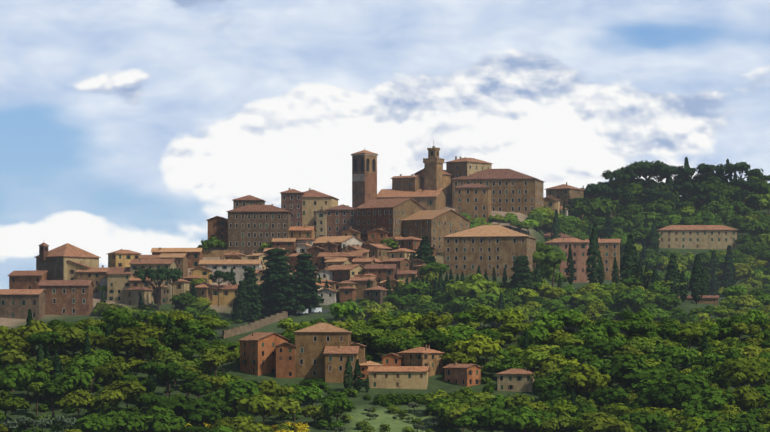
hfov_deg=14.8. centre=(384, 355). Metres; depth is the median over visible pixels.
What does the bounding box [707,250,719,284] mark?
cypress tree
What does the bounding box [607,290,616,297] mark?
tree
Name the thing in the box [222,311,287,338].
retaining wall
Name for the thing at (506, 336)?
broad tree
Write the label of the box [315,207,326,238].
cream sliver
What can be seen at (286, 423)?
broom tree
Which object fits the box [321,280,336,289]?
house
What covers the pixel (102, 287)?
broad tree
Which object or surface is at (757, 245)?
broad tree
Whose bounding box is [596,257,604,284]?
cypress tree
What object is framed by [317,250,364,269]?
house
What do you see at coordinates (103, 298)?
cypress tree
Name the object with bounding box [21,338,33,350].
broad tree
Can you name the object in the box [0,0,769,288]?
sky
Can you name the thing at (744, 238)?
broad tree
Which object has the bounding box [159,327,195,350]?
broad tree
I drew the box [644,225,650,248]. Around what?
cypress tree
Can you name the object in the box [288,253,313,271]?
house
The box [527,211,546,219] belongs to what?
broad tree
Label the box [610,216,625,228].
broad tree
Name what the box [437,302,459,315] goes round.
broad tree
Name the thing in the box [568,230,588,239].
broad tree
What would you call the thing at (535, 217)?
broad tree
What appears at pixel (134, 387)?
broad tree
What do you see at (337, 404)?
broad tree
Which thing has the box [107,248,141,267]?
house
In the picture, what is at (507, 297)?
broad tree
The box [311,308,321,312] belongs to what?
white van
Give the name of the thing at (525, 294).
broad tree
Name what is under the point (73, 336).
broad tree
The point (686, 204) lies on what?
broad tree
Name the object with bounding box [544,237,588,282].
building
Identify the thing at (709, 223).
broad tree
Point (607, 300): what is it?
broad tree
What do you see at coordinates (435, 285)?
cypress tree
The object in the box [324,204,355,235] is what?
building
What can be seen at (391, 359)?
house wing
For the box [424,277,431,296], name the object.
cypress tree
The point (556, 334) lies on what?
broad tree
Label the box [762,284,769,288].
tree
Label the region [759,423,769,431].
broad tree
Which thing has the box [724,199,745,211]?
broad tree
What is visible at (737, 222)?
broad tree
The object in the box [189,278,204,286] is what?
broad tree
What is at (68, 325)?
broad tree
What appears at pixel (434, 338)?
broad tree
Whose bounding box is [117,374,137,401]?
tree stem
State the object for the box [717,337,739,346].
broad tree
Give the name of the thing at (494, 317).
broad tree
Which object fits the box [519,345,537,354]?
broad tree
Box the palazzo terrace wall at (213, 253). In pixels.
[203,250,242,256]
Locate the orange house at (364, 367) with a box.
[358,357,383,378]
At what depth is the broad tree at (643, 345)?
1227.08 m
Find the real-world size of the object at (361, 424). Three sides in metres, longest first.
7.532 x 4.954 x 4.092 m
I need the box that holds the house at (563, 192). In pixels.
[544,184,583,205]
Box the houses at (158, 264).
[129,259,177,303]
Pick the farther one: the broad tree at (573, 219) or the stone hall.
the broad tree at (573, 219)
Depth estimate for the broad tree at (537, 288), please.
1342.24 m
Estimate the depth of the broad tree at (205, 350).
1219.77 m
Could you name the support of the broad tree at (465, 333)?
on the terrain ground
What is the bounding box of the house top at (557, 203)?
[548,195,559,213]
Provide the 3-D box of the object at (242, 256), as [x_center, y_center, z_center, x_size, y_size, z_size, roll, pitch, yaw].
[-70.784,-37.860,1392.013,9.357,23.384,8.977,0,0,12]
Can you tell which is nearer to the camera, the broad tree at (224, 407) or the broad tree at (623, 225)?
the broad tree at (224, 407)
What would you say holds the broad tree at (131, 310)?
on the terrain ground
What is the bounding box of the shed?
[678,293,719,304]
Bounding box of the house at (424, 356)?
[397,346,443,376]
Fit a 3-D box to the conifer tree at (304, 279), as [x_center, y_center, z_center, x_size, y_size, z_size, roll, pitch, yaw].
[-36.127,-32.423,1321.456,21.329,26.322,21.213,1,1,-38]
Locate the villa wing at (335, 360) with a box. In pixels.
[323,346,359,382]
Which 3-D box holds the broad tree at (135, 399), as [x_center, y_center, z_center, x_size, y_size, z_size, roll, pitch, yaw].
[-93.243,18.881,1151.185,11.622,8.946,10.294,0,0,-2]
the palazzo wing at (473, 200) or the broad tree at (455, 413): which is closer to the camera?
the broad tree at (455, 413)
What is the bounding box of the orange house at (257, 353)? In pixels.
[238,332,290,375]
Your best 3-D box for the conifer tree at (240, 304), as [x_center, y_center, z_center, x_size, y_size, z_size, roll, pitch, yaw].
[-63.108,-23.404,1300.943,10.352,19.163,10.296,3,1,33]
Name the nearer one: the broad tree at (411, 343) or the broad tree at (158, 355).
the broad tree at (158, 355)
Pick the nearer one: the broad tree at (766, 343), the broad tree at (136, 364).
the broad tree at (136, 364)
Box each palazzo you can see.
[226,203,292,256]
[232,195,265,208]
[302,189,338,235]
[354,198,427,241]
[451,169,543,215]
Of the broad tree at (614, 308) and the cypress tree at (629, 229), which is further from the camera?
the cypress tree at (629, 229)
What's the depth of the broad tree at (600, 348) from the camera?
1216.90 m
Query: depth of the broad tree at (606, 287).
1344.68 m
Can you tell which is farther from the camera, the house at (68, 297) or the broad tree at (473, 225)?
the broad tree at (473, 225)
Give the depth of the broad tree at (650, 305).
1307.24 m
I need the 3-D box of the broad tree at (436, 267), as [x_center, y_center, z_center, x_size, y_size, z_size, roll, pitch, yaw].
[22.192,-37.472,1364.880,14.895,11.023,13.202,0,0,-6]
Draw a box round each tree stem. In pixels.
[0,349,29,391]
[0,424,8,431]
[22,351,31,357]
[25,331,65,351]
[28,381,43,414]
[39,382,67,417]
[52,355,70,367]
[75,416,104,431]
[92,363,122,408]
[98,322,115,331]
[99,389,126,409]
[101,348,113,355]
[116,362,130,371]
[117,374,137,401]
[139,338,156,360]
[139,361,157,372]
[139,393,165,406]
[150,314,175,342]
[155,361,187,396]
[177,348,196,358]
[179,384,189,396]
[181,371,198,396]
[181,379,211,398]
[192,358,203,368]
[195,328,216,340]
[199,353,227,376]
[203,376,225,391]
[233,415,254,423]
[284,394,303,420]
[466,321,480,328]
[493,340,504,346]
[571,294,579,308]
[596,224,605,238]
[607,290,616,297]
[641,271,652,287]
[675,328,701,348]
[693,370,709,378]
[730,323,748,343]
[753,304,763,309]
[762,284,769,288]
[762,348,769,352]
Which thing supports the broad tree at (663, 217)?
on the terrain ground
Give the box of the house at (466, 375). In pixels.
[443,361,481,386]
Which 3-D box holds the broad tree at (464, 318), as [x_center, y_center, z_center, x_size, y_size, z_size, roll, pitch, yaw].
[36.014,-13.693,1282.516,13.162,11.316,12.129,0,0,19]
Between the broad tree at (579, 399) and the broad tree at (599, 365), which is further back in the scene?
the broad tree at (599, 365)
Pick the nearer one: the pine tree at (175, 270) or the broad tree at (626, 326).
the broad tree at (626, 326)
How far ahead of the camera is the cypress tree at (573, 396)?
1139.50 m
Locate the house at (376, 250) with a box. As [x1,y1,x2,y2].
[361,242,391,259]
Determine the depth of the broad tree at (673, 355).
1202.89 m
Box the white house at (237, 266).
[198,258,262,283]
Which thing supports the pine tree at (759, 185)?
on the terrain ground
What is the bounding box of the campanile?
[351,148,377,207]
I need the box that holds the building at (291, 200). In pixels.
[280,189,304,226]
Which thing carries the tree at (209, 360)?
on the terrain ground
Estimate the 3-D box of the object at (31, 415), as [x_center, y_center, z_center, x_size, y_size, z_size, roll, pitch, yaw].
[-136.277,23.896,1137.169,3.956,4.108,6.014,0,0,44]
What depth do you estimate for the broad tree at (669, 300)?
1310.82 m
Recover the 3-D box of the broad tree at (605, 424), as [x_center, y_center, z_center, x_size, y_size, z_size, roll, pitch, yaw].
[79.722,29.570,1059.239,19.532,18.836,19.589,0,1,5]
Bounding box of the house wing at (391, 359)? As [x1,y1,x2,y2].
[381,350,401,365]
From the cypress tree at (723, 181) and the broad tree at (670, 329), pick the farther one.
the cypress tree at (723, 181)
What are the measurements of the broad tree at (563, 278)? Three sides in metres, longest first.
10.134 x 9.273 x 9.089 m
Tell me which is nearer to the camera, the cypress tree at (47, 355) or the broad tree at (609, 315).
the cypress tree at (47, 355)
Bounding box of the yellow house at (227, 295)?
[211,284,237,305]
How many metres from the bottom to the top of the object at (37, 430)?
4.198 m
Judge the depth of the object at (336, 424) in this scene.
1123.54 m
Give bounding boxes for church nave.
[413,169,451,204]
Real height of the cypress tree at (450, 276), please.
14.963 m
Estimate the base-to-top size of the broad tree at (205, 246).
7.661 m
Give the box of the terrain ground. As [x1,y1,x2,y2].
[0,192,769,431]
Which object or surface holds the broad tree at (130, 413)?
on the terrain ground
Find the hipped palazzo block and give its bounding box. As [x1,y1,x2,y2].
[445,157,492,178]
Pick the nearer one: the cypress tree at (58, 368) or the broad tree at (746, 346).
the cypress tree at (58, 368)
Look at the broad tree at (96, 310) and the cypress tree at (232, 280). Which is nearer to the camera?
the broad tree at (96, 310)
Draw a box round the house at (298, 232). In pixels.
[289,224,316,238]
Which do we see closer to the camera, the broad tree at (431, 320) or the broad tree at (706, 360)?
the broad tree at (706, 360)
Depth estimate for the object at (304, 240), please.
1408.71 m
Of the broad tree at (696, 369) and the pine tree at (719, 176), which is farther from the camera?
the pine tree at (719, 176)
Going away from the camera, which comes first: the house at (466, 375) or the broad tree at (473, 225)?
the house at (466, 375)
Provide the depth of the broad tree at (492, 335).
1247.34 m
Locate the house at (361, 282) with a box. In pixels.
[349,275,377,297]
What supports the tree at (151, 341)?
on the terrain ground
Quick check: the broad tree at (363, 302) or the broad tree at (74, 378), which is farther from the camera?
the broad tree at (363, 302)
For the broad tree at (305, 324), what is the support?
on the terrain ground
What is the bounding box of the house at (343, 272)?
[324,262,364,288]
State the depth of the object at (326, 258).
1381.69 m
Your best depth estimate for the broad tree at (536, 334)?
1248.55 m
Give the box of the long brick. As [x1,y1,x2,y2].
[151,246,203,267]
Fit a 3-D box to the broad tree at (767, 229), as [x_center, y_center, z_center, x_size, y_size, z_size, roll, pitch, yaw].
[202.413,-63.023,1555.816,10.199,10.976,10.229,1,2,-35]
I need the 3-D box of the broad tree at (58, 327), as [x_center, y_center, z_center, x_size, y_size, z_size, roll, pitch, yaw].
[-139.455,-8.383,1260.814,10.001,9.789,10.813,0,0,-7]
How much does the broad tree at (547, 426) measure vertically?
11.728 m
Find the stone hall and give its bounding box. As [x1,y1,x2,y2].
[401,209,470,255]
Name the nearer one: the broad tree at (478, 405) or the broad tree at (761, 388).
the broad tree at (478, 405)
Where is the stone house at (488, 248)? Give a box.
[443,225,535,276]
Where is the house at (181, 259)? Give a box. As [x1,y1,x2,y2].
[158,253,188,278]
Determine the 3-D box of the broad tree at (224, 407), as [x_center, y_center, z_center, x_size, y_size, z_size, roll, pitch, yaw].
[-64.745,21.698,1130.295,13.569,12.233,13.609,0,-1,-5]
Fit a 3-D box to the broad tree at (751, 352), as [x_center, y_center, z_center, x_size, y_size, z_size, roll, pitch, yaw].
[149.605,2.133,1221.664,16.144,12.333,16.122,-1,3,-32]
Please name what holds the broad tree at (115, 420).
on the terrain ground
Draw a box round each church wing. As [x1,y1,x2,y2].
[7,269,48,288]
[66,260,92,279]
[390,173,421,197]
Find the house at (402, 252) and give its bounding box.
[388,245,416,269]
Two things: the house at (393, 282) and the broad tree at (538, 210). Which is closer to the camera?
the house at (393, 282)
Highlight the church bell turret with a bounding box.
[38,242,48,259]
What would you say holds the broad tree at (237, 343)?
on the terrain ground
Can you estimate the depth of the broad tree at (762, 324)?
1283.16 m
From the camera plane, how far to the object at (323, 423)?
1125.23 m
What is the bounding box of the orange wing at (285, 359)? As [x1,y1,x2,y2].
[274,342,296,377]
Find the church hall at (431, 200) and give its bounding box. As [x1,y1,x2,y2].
[377,188,447,209]
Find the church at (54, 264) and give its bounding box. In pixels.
[34,243,100,279]
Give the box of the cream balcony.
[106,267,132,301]
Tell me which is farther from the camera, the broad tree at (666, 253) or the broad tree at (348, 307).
the broad tree at (666, 253)
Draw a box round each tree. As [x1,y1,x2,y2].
[0,325,8,333]
[0,328,15,334]
[0,333,29,368]
[0,364,35,393]
[0,390,30,421]
[0,410,5,421]
[0,419,18,431]
[11,319,51,356]
[16,416,33,429]
[19,364,51,399]
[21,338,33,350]
[22,359,63,376]
[25,308,33,351]
[33,416,52,430]
[34,380,50,401]
[35,343,47,372]
[44,347,51,375]
[45,319,65,328]
[50,323,92,357]
[51,324,65,330]
[51,350,57,376]
[52,356,62,397]
[53,415,77,429]
[55,363,97,409]
[55,389,97,419]
[63,323,75,327]
[63,429,81,431]
[64,353,103,388]
[75,319,89,328]
[78,348,96,355]
[81,324,104,347]
[82,317,105,332]
[82,332,91,354]
[84,366,91,395]
[86,331,104,348]
[86,393,108,413]
[86,406,143,431]
[92,305,105,318]
[93,350,114,363]
[94,302,107,307]
[97,285,106,292]
[99,288,105,302]
[99,303,122,310]
[99,327,164,362]
[100,308,132,322]
[103,320,111,348]
[103,378,145,406]
[104,313,138,332]
[105,356,125,363]
[122,305,140,317]
[123,406,151,431]
[126,357,146,375]
[129,405,186,431]
[130,393,147,412]
[131,325,164,357]
[133,309,152,322]
[134,267,179,310]
[134,352,141,359]
[138,293,143,307]
[138,304,156,311]
[138,343,170,357]
[138,358,160,382]
[140,377,155,393]
[144,323,165,333]
[146,311,164,322]
[146,395,203,418]
[148,370,156,390]
[152,350,183,359]
[157,350,199,384]
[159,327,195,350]
[164,309,185,313]
[165,310,194,331]
[165,316,175,350]
[166,268,182,308]
[169,290,196,308]
[178,340,197,359]
[179,319,206,336]
[180,401,222,426]
[181,425,209,431]
[182,307,199,319]
[182,366,210,379]
[183,301,209,309]
[188,339,214,357]
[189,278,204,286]
[190,282,197,296]
[191,278,204,285]
[193,314,230,340]
[195,378,211,396]
[196,297,211,311]
[197,243,212,250]
[198,347,215,369]
[199,309,222,318]
[201,236,224,249]
[205,379,259,414]
[205,396,232,419]
[206,425,233,431]
[208,270,230,306]
[209,416,238,428]
[210,345,239,373]
[219,242,227,249]
[219,339,239,351]
[220,374,233,389]
[228,268,235,284]
[228,280,252,321]
[229,410,254,423]
[232,341,239,352]
[232,375,242,379]
[234,422,274,431]
[235,393,282,423]
[243,267,264,318]
[254,379,297,399]
[258,248,306,312]
[260,397,301,422]
[277,318,299,329]
[279,422,292,428]
[282,330,296,342]
[282,383,305,396]
[291,253,323,309]
[292,422,308,426]
[294,321,310,328]
[294,424,308,430]
[295,383,323,405]
[298,378,331,392]
[301,405,324,425]
[309,318,330,325]
[320,394,356,421]
[322,391,345,399]
[328,298,365,321]
[328,321,357,329]
[333,427,345,431]
[337,316,364,328]
[343,325,389,345]
[343,356,353,390]
[353,308,367,319]
[353,359,362,391]
[358,298,374,307]
[358,319,374,328]
[363,303,388,325]
[365,375,369,392]
[366,312,403,330]
[366,337,395,360]
[380,238,399,249]
[380,302,397,311]
[382,292,411,307]
[382,336,403,352]
[383,329,402,349]
[385,276,391,295]
[390,311,400,329]
[392,280,404,296]
[393,330,407,337]
[394,282,399,294]
[395,336,428,351]
[396,312,423,326]
[397,326,418,334]
[397,332,414,341]
[400,281,431,295]
[402,294,421,309]
[403,307,436,317]
[408,402,418,412]
[410,274,416,305]
[412,423,424,431]
[413,236,435,263]
[413,301,429,309]
[414,311,449,329]
[414,329,426,336]
[415,328,460,349]
[418,262,448,274]
[418,389,453,414]
[420,294,432,303]
[420,302,444,315]
[421,271,438,286]
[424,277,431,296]
[426,398,448,420]
[426,419,442,429]
[432,277,438,302]
[432,291,458,305]
[435,399,461,428]
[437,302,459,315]
[438,275,443,292]
[438,341,466,363]
[439,312,453,326]
[440,329,460,338]
[440,351,476,363]
[442,280,446,292]
[444,322,465,328]
[445,273,502,298]
[445,394,476,406]
[446,325,462,331]
[446,403,469,431]
[447,333,501,364]
[448,269,453,282]
[448,296,482,312]
[448,326,476,340]
[452,311,481,324]
[452,387,476,398]
[453,407,492,431]
[459,213,470,216]
[463,401,490,426]
[464,407,511,431]
[466,217,481,222]
[466,304,500,327]
[469,391,494,403]
[470,222,480,228]
[471,288,505,306]
[474,217,485,223]
[476,329,500,340]
[482,361,501,375]
[483,270,488,280]
[485,394,515,408]
[486,307,504,326]
[487,215,495,223]
[488,404,509,411]
[489,214,503,224]
[490,328,504,333]
[490,355,503,362]
[492,267,496,281]
[492,303,512,310]
[492,364,503,372]
[493,281,504,287]
[493,308,525,324]
[494,348,510,356]
[497,292,505,323]
[497,318,528,342]
[498,332,516,348]
[499,291,510,302]
[499,406,542,431]
[499,411,513,431]
[500,356,516,364]
[500,362,527,370]
[502,268,507,283]
[503,214,517,228]
[503,393,534,407]
[505,291,517,297]
[505,297,522,305]
[506,345,519,350]
[508,255,536,299]
[508,348,522,358]
[509,406,537,431]
[511,221,529,232]
[512,287,522,295]
[513,306,530,313]
[514,288,538,300]
[514,349,550,372]
[517,339,531,346]
[518,326,549,344]
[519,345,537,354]
[521,314,529,321]
[522,301,541,310]
[522,328,528,349]
[523,219,538,233]
[524,213,545,228]
[524,295,547,303]
[524,309,543,320]
[524,415,559,431]
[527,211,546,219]
[527,401,551,411]
[530,266,555,279]
[530,363,563,378]
[531,208,549,216]
[531,314,564,331]
[532,251,544,268]
[532,283,545,295]
[532,345,558,356]
[532,376,561,392]
[532,410,556,420]
[533,264,542,293]
[535,219,547,232]
[536,242,552,253]
[537,206,554,216]
[537,263,560,269]
[537,283,556,295]
[537,390,566,402]
[539,250,566,286]
[540,354,579,368]
[543,217,552,232]
[543,300,565,310]
[543,399,563,412]
[544,219,552,231]
[544,287,566,299]
[544,309,588,329]
[544,385,577,396]
[545,330,574,344]
[547,217,576,232]
[547,272,567,288]
[547,366,571,385]
[548,412,572,431]
[549,229,577,237]
[549,345,599,361]
[549,400,578,416]
[550,209,560,238]
[552,246,565,254]
[553,336,586,346]
[557,274,561,287]
[557,395,585,405]
[558,284,575,295]
[558,295,573,304]
[562,200,565,214]
[564,314,596,328]
[565,215,581,226]
[565,363,610,397]
[566,200,590,219]
[566,244,574,284]
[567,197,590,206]
[567,415,580,430]
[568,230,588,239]
[568,401,599,416]
[570,389,577,405]
[571,411,602,428]
[573,325,608,344]
[574,304,586,313]
[575,224,592,239]
[576,283,598,292]
[577,291,599,304]
[578,340,623,358]
[580,358,619,386]
[581,411,634,431]
[583,309,601,320]
[583,317,619,335]
[584,185,609,197]
[584,399,600,409]
[585,224,601,283]
[586,183,602,195]
[586,198,615,216]
[586,299,607,313]
[587,224,591,237]
[589,194,596,201]
[589,217,609,225]
[589,386,629,405]
[590,183,611,195]
[591,287,611,298]
[596,196,613,201]
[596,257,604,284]
[597,295,613,305]
[598,180,614,185]
[600,283,611,289]
[600,310,615,319]
[600,402,627,416]
[601,169,637,185]
[601,196,624,210]
[601,211,614,238]
[602,228,622,238]
[602,413,616,417]
[603,352,670,394]
[605,188,632,211]
[606,336,625,344]
[607,236,626,248]
[607,304,621,311]
[609,173,644,189]
[609,282,629,293]
[609,332,623,337]
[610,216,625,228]
[611,257,618,283]
[612,344,646,356]
[613,285,645,310]
[613,307,638,320]
[614,232,635,246]
[615,183,648,203]
[616,210,635,220]
[616,319,640,336]
[617,221,634,231]
[617,410,675,431]
[618,163,641,181]
[618,275,641,284]
[619,234,638,286]
[619,417,646,431]
[620,244,641,254]
[620,408,634,416]
[621,390,637,405]
[624,200,644,210]
[624,397,658,409]
[625,204,646,216]
[625,214,645,225]
[626,222,631,232]
[627,336,656,354]
[628,227,661,242]
[628,308,653,322]
[629,378,667,393]
[630,178,649,185]
[630,285,645,290]
[631,160,668,188]
[631,407,659,412]
[632,224,650,230]
[632,321,659,336]
[634,380,697,409]
[636,248,656,254]
[636,259,644,286]
[637,209,661,220]
[637,253,663,278]
[637,303,656,311]
[639,220,658,226]
[641,163,674,181]
[641,219,647,245]
[641,241,649,267]
[641,291,662,303]
[642,195,675,214]
[642,262,650,290]
[643,179,657,188]
[643,308,670,320]
[643,359,661,367]
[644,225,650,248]
[644,343,664,356]
[645,331,661,338]
[645,345,693,368]
[646,190,673,201]
[646,321,662,326]
[647,183,669,189]
[647,224,658,253]
[647,407,682,418]
[648,280,670,293]
[649,336,665,345]
[650,266,658,283]
[651,182,673,190]
[651,220,659,247]
[651,255,669,270]
[651,273,665,280]
[654,173,671,182]
[654,232,659,251]
[654,250,671,258]
[655,213,668,221]
[655,292,682,309]
[655,316,672,324]
[655,362,681,379]
[656,183,681,202]
[656,221,670,229]
[656,324,664,335]
[658,415,690,431]
[659,322,683,340]
[660,215,682,225]
[662,260,686,272]
[662,279,686,288]
[663,339,682,348]
[663,372,710,409]
[664,254,681,297]
[665,172,674,192]
[667,307,686,314]
[667,417,706,431]
[668,254,694,266]
[669,209,678,215]
[670,313,689,324]
[672,166,694,194]
[673,175,692,193]
[673,182,704,217]
[674,201,695,215]
[677,386,739,411]
[679,206,695,216]
[679,270,688,301]
[679,271,699,288]
[679,403,723,424]
[680,216,701,224]
[680,348,699,359]
[680,368,690,372]
[681,157,692,198]
[681,322,701,328]
[681,350,689,370]
[685,314,699,322]
[686,367,710,378]
[688,253,704,304]
[689,308,703,314]
[690,163,726,181]
[690,180,733,199]
[690,210,705,217]
[690,365,702,370]
[691,353,725,367]
[692,173,721,182]
[692,326,712,338]
[693,211,716,222]
[696,313,710,319]
[696,317,714,322]
[696,421,734,431]
[698,336,717,344]
[699,189,725,204]
[699,200,732,214]
[699,265,709,294]
[699,305,714,316]
[700,220,718,224]
[700,255,710,269]
[701,319,719,329]
[701,324,733,339]
[701,331,709,352]
[701,348,718,354]
[704,195,719,203]
[704,361,723,377]
[706,171,725,180]
[706,249,722,256]
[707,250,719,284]
[708,340,721,346]
[708,376,728,388]
[708,413,743,424]
[709,305,733,317]
[710,267,717,294]
[710,383,725,393]
[710,403,745,414]
[711,357,767,386]
[712,346,734,354]
[713,210,737,224]
[714,199,729,210]
[714,279,726,288]
[714,318,728,327]
[716,263,753,285]
[717,254,734,265]
[717,314,749,327]
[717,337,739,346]
[718,164,725,183]
[718,328,738,337]
[720,245,736,287]
[720,295,739,305]
[720,415,766,431]
[721,285,748,296]
[722,347,746,359]
[723,249,747,258]
[724,158,732,185]
[724,162,762,178]
[724,184,741,199]
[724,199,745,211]
[724,303,740,311]
[725,385,764,411]
[729,178,757,189]
[729,214,744,222]
[729,306,749,315]
[732,219,743,232]
[733,258,752,279]
[733,294,761,307]
[735,205,751,216]
[735,234,755,243]
[735,245,749,252]
[735,412,756,424]
[736,282,751,291]
[736,343,747,348]
[737,179,756,207]
[737,218,769,235]
[739,308,767,324]
[740,346,765,358]
[741,255,755,263]
[741,324,760,338]
[742,175,769,193]
[742,240,753,253]
[742,277,762,285]
[742,338,764,346]
[743,192,761,210]
[743,213,759,222]
[743,343,761,349]
[743,356,759,384]
[743,384,769,408]
[747,184,762,191]
[747,209,763,217]
[747,242,768,253]
[747,408,762,423]
[749,289,769,297]
[751,268,762,277]
[751,271,769,282]
[752,245,769,267]
[752,259,767,267]
[753,332,767,339]
[753,384,769,408]
[754,266,768,272]
[754,295,769,305]
[754,320,769,328]
[755,233,769,245]
[755,283,764,290]
[757,173,769,181]
[757,194,769,214]
[757,352,769,359]
[758,358,768,381]
[758,408,769,423]
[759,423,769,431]
[760,225,769,233]
[760,338,769,347]
[760,362,769,383]
[762,305,769,311]
[762,329,769,337]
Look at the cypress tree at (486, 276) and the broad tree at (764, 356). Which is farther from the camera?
the cypress tree at (486, 276)
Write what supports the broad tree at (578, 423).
on the terrain ground
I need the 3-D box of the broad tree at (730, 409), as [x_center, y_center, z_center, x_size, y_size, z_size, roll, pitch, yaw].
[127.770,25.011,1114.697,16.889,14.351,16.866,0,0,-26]
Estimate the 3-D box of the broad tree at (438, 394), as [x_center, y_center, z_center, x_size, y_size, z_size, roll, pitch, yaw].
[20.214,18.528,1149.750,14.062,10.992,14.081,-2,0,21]
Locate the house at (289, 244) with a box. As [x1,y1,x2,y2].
[271,236,296,260]
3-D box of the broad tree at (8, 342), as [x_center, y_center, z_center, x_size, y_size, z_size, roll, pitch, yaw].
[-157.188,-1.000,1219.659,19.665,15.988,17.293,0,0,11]
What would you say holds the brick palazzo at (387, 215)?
on the terrain ground
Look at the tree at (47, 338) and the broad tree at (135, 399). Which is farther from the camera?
the tree at (47, 338)
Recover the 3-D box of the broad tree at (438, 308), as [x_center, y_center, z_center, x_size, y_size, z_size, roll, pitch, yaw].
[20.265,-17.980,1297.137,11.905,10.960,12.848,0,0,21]
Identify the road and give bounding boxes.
[220,309,330,334]
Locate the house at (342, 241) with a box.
[313,234,363,251]
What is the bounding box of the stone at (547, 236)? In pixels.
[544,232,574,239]
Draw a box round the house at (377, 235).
[367,226,388,243]
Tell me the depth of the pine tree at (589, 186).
1597.90 m
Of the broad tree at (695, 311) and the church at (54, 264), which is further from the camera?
the church at (54, 264)
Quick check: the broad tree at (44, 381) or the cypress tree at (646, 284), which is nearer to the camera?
the broad tree at (44, 381)
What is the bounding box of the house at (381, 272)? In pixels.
[363,264,397,285]
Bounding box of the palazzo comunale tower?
[423,146,443,190]
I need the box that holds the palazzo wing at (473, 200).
[454,183,492,222]
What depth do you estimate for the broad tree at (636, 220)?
1565.80 m
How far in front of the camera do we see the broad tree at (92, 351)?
1217.52 m
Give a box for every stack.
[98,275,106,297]
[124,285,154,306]
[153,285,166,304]
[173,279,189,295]
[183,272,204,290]
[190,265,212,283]
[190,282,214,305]
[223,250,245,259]
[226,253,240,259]
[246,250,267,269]
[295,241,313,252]
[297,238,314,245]
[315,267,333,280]
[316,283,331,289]
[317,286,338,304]
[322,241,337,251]
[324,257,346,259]
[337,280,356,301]
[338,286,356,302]
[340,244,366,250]
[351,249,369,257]
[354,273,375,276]
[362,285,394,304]
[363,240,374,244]
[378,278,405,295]
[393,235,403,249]
[409,263,431,278]
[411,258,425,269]
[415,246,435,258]
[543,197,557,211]
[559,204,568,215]
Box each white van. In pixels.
[296,309,307,313]
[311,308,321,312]
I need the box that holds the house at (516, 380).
[496,368,534,391]
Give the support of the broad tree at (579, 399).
on the terrain ground
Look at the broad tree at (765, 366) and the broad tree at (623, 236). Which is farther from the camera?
the broad tree at (623, 236)
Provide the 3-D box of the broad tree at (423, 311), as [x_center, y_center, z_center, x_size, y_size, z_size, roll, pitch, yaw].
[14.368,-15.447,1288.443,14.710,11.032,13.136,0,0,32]
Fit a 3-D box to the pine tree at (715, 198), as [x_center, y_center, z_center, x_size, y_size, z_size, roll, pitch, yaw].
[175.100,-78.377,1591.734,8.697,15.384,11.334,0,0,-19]
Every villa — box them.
[294,323,351,377]
[367,366,429,388]
[658,223,737,249]
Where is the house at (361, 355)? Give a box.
[350,343,366,363]
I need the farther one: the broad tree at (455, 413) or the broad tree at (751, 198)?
the broad tree at (751, 198)
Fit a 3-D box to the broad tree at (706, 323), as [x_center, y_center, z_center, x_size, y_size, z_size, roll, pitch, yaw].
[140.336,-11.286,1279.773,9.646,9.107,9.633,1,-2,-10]
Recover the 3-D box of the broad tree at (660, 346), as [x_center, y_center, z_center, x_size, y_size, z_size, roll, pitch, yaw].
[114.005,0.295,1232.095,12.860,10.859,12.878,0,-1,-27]
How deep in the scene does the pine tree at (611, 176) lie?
1598.13 m
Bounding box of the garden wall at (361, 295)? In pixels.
[356,292,393,297]
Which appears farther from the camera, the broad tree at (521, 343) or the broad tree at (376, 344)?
the broad tree at (521, 343)
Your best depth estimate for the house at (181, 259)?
1352.28 m
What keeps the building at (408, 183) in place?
on the terrain ground
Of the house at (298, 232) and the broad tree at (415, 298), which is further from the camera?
the house at (298, 232)
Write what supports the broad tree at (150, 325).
on the terrain ground

